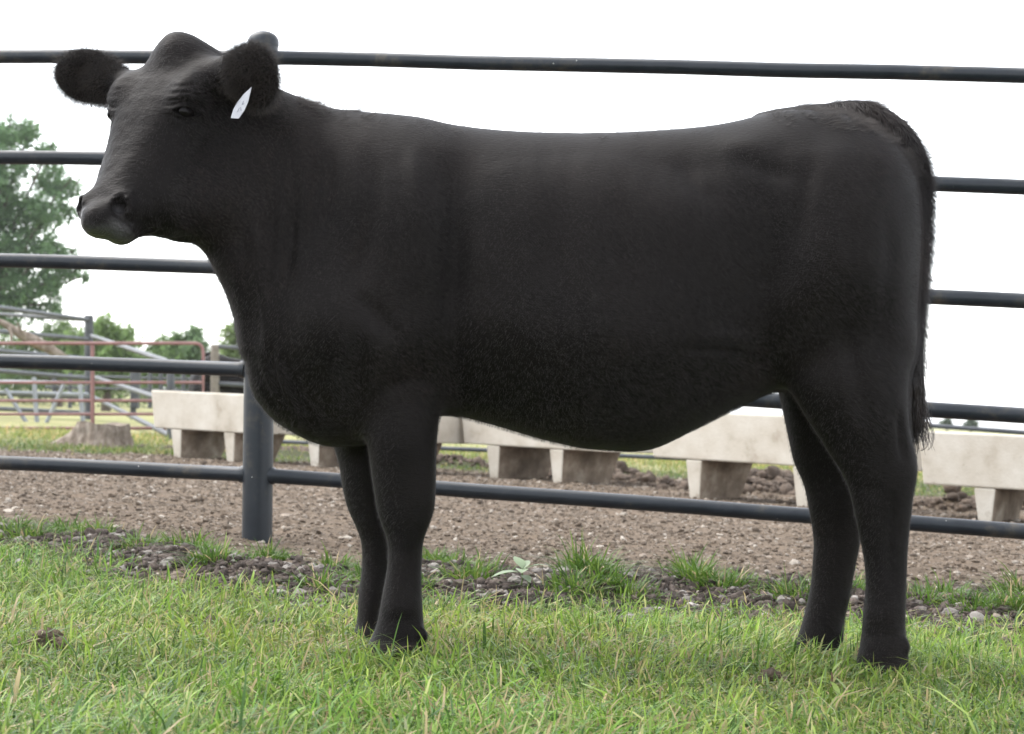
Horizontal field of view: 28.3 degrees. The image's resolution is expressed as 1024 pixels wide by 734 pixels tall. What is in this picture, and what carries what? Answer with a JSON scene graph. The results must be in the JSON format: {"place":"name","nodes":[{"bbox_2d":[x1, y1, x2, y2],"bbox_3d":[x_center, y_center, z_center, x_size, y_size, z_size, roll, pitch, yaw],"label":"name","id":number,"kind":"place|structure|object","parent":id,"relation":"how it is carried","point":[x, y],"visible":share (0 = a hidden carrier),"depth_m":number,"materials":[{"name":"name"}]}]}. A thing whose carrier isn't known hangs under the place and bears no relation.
{"place":"outdoors","nodes":[
{"label":"outdoors","id":0,"kind":"place"},
{"bbox_2d":[0,527,1023,733],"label":"lawn grass","id":1,"kind":"structure","parent":0,"point":[350,702],"depth_m":4.11,"materials":[{"name":"green plant"}]},
{"bbox_2d":[0,386,1023,733],"bbox_3d":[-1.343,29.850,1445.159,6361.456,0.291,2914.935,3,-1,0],"label":"ground","id":2,"kind":"structure","parent":0,"point":[74,420],"depth_m":9.33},
{"bbox_2d":[0,319,67,355],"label":"dead limb","id":3,"kind":"object","parent":2,"relation":"on","point":[18,332],"visible":0.72,"depth_m":27.95,"materials":[{"name":"wood"}]},
{"bbox_2d":[0,319,79,406],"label":"juniper tree","id":4,"kind":"object","parent":2,"relation":"on","point":[61,327],"visible":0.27,"depth_m":65.60,"materials":[{"name":"green plant"}]},
{"bbox_2d":[0,377,88,422],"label":"hay rack","id":5,"kind":"object","parent":2,"relation":"on","point":[34,392],"visible":0.46,"depth_m":30.97,"materials":[{"name":"metal"}]},
{"bbox_2d":[0,305,92,418],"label":"pen fence","id":6,"kind":"object","parent":2,"relation":"on","point":[88,324],"visible":0.65,"depth_m":36.21,"materials":[{"name":"grey metal"}]},
{"bbox_2d":[0,312,83,321],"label":"brace rail","id":7,"kind":"object","parent":6,"relation":"attached to","point":[25,316],"visible":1,"depth_m":39.02,"materials":[{"name":"grey metal"}]},
{"bbox_2d":[0,107,95,338],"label":"oak tree","id":8,"kind":"object","parent":2,"relation":"on","point":[38,215],"visible":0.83,"depth_m":69.61,"materials":[{"name":"green plant"}]},
{"bbox_2d":[18,627,78,653],"bbox_3d":[-0.973,0.569,4.210,0.115,0.061,0.145,4,-2,-45],"label":"dung heap","id":9,"kind":"object","parent":2,"relation":"on","point":[42,637],"visible":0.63,"depth_m":4.18,"materials":[{"name":"brown soil"}]},
{"bbox_2d":[49,421,133,449],"bbox_3d":[-3.889,0.631,18.546,0.998,0.283,0.671,3,-1,0],"label":"tree stump","id":10,"kind":"object","parent":2,"relation":"on","point":[117,434],"visible":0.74,"depth_m":18.37,"materials":[{"name":"grey wood"}]},
{"bbox_2d":[0,369,188,407],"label":"treeline","id":11,"kind":"object","parent":2,"relation":"on","point":[17,387],"visible":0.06,"depth_m":76.33,"materials":[{"name":"green plant"}]},
{"bbox_2d":[0,342,204,429],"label":"tube gate","id":12,"kind":"structure","parent":2,"relation":"on","point":[92,400],"depth_m":24.98,"materials":[{"name":"metal"}]},
{"bbox_2d":[61,311,148,410],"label":"juniper tree","id":13,"kind":"object","parent":2,"relation":"on","point":[103,329],"visible":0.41,"depth_m":59.78,"materials":[{"name":"green plant"}]},
{"bbox_2d":[90,334,174,440],"bbox_3d":[-5.807,0.171,30.226,0.136,1.684,15.079,3,-1,-15],"label":"alley fence","id":14,"kind":"object","parent":2,"relation":"on","point":[170,382],"visible":0.41,"depth_m":26.89,"materials":[{"name":"grey metal"}]},
{"bbox_2d":[45,373,219,407],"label":"field fence","id":15,"kind":"object","parent":2,"relation":"on","point":[148,389],"visible":0.38,"depth_m":46.06,"materials":[{"name":"metal"}]},
{"bbox_2d":[130,372,140,419],"bbox_3d":[-6.137,0.433,32.992,0.170,0.847,0.200,3,-1,0],"label":"hinge post","id":16,"kind":"object","parent":2,"relation":"on","point":[134,406],"visible":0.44,"depth_m":32.90,"materials":[{"name":"grey metal"}]},
{"bbox_2d":[141,326,189,388],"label":"juniper tree","id":17,"kind":"object","parent":2,"relation":"on","point":[167,351],"visible":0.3,"depth_m":61.84,"materials":[{"name":"green plant"}]},
{"bbox_2d":[175,324,210,380],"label":"oak tree","id":18,"kind":"object","parent":2,"relation":"on","point":[193,333],"visible":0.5,"depth_m":61.69,"materials":[{"name":"green plant"}]},
{"bbox_2d":[188,375,199,391],"bbox_3d":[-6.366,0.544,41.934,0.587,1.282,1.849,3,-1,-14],"label":"fence post","id":19,"kind":"object","parent":2,"relation":"on","point":[193,388],"visible":0.09,"depth_m":41.60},
{"bbox_2d":[151,390,285,461],"bbox_3d":[-2.348,0.528,17.096,1.378,0.608,0.658,2,-2,40],"label":"feed trough","id":20,"kind":"object","parent":2,"relation":"on","point":[203,424],"visible":0.52,"depth_m":17.01,"materials":[{"name":"concrete"}]},
{"bbox_2d":[199,352,243,393],"bbox_3d":[-4.530,0.417,36.013,2.065,1.433,0.656,3,-1,-3],"label":"cow","id":21,"kind":"object","parent":2,"relation":"on","point":[223,389],"visible":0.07,"depth_m":35.74},
{"bbox_2d":[211,344,243,392],"bbox_3d":[-3.745,0.371,33.996,2.662,1.441,0.150,3,-1,0],"label":"corner pen","id":22,"kind":"object","parent":2,"relation":"on","point":[216,383],"visible":0.29,"depth_m":33.96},
{"bbox_2d":[216,321,242,358],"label":"tree","id":23,"kind":"object","parent":2,"relation":"on","point":[230,338],"visible":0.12,"depth_m":57.72,"materials":[{"name":"green plant"}]},
{"bbox_2d":[278,415,465,467],"bbox_3d":[-1.087,0.566,16.329,1.678,0.614,0.658,2,-1,38],"label":"feed trough","id":24,"kind":"object","parent":2,"relation":"on","point":[450,429],"visible":0.11,"depth_m":15.91,"materials":[{"name":"concrete"}]},
{"bbox_2d":[0,421,977,496],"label":"rough grass","id":25,"kind":"structure","parent":2,"relation":"on","point":[45,446],"depth_m":20.13,"materials":[{"name":"green plant"}]},
{"bbox_2d":[47,31,941,674],"bbox_3d":[-0.065,-0.019,4.534,1.967,1.364,0.625,3,-1,-3],"label":"cow","id":26,"kind":"object","parent":2,"relation":"on","point":[395,287],"visible":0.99,"depth_m":4.34},
{"bbox_2d":[0,537,1022,733],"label":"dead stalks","id":27,"kind":"object","parent":2,"relation":"on","point":[114,690],"visible":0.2,"depth_m":4.02,"materials":[{"name":"brown plant"}]},
{"bbox_2d":[0,30,1023,543],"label":"pipe fence","id":28,"kind":"object","parent":2,"relation":"on","point":[256,474],"visible":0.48,"depth_m":7.53,"materials":[{"name":"black metal"}]},
{"bbox_2d":[0,523,1023,655],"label":"dirt clods","id":29,"kind":"object","parent":2,"relation":"on","point":[266,568],"visible":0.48,"depth_m":5.75,"materials":[{"name":"brown soil"}]},
{"bbox_2d":[0,509,1023,613],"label":"grass tufts","id":30,"kind":"object","parent":2,"relation":"on","point":[699,572],"visible":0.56,"depth_m":5.94,"materials":[{"name":"green plant"}]},
{"bbox_2d":[0,522,1023,634],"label":"rubble","id":31,"kind":"object","parent":2,"relation":"on","point":[955,613],"visible":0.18,"depth_m":5.78,"materials":[{"name":"stone"}]},
{"bbox_2d":[492,556,545,584],"bbox_3d":[0.010,0.583,5.669,0.132,0.102,0.101,3,-1,-35],"label":"weed plant","id":32,"kind":"object","parent":2,"relation":"on","point":[522,563],"visible":0.94,"depth_m":5.68,"materials":[{"name":"green plant"}]},
{"bbox_2d":[72,602,1023,733],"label":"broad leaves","id":33,"kind":"object","parent":2,"relation":"on","point":[959,695],"visible":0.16,"depth_m":3.98,"materials":[{"name":"green plant"}]},
{"bbox_2d":[462,417,652,483],"bbox_3d":[0.406,0.616,15.618,1.478,0.620,0.798,2,-2,40],"label":"feed trough","id":34,"kind":"object","parent":2,"relation":"on","point":[513,455],"visible":0.37,"depth_m":15.59,"materials":[{"name":"concrete"}]},
{"bbox_2d":[139,444,1023,511],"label":"dirt heaps","id":35,"kind":"object","parent":2,"relation":"on","point":[782,478],"visible":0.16,"depth_m":15.53,"materials":[{"name":"brown soil"}]},
{"bbox_2d":[282,423,1023,470],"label":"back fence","id":36,"kind":"object","parent":2,"relation":"on","point":[938,426],"visible":0.02,"depth_m":19.28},
{"bbox_2d":[748,667,791,683],"bbox_3d":[0.534,0.643,4.217,0.098,0.038,0.068,3,-1,0],"label":"dung heap","id":37,"kind":"object","parent":2,"relation":"on","point":[771,670],"visible":0.55,"depth_m":4.20,"materials":[{"name":"brown soil"}]},
{"bbox_2d":[653,413,929,506],"bbox_3d":[1.783,0.629,13.325,1.778,0.624,0.658,1,-2,43],"label":"feed trough","id":38,"kind":"object","parent":2,"relation":"on","point":[725,453],"visible":0.33,"depth_m":13.30,"materials":[{"name":"concrete"}]},
{"bbox_2d":[816,661,850,695],"bbox_3d":[0.628,0.620,3.977,0.072,0.090,0.051,3,-1,0],"label":"weed plant","id":39,"kind":"object","parent":2,"relation":"on","point":[835,687],"visible":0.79,"depth_m":3.98,"materials":[{"name":"green plant"}]},
{"bbox_2d":[939,419,952,431],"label":"distant bush","id":40,"kind":"object","parent":2,"relation":"on","point":[947,421],"visible":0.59,"depth_m":149.90,"materials":[{"name":"green plant"}]},
{"bbox_2d":[962,420,978,432],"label":"distant bush","id":41,"kind":"object","parent":2,"relation":"on","point":[974,423],"visible":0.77,"depth_m":149.79,"materials":[{"name":"green plant"}]},
{"bbox_2d":[920,431,1023,521],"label":"feed trough","id":42,"kind":"object","parent":2,"relation":"on","point":[990,467],"visible":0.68,"depth_m":12.02,"materials":[{"name":"concrete"}]},
{"bbox_2d":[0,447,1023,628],"bbox_3d":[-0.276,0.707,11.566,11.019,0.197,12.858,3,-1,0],"label":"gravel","id":43,"kind":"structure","parent":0,"point":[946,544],"depth_m":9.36,"materials":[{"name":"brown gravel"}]},
{"bbox_2d":[0,0,1023,429],"label":"sky","id":44,"kind":"structure","parent":0,"point":[975,356],"materials":[{"name":"white"}]}
]}

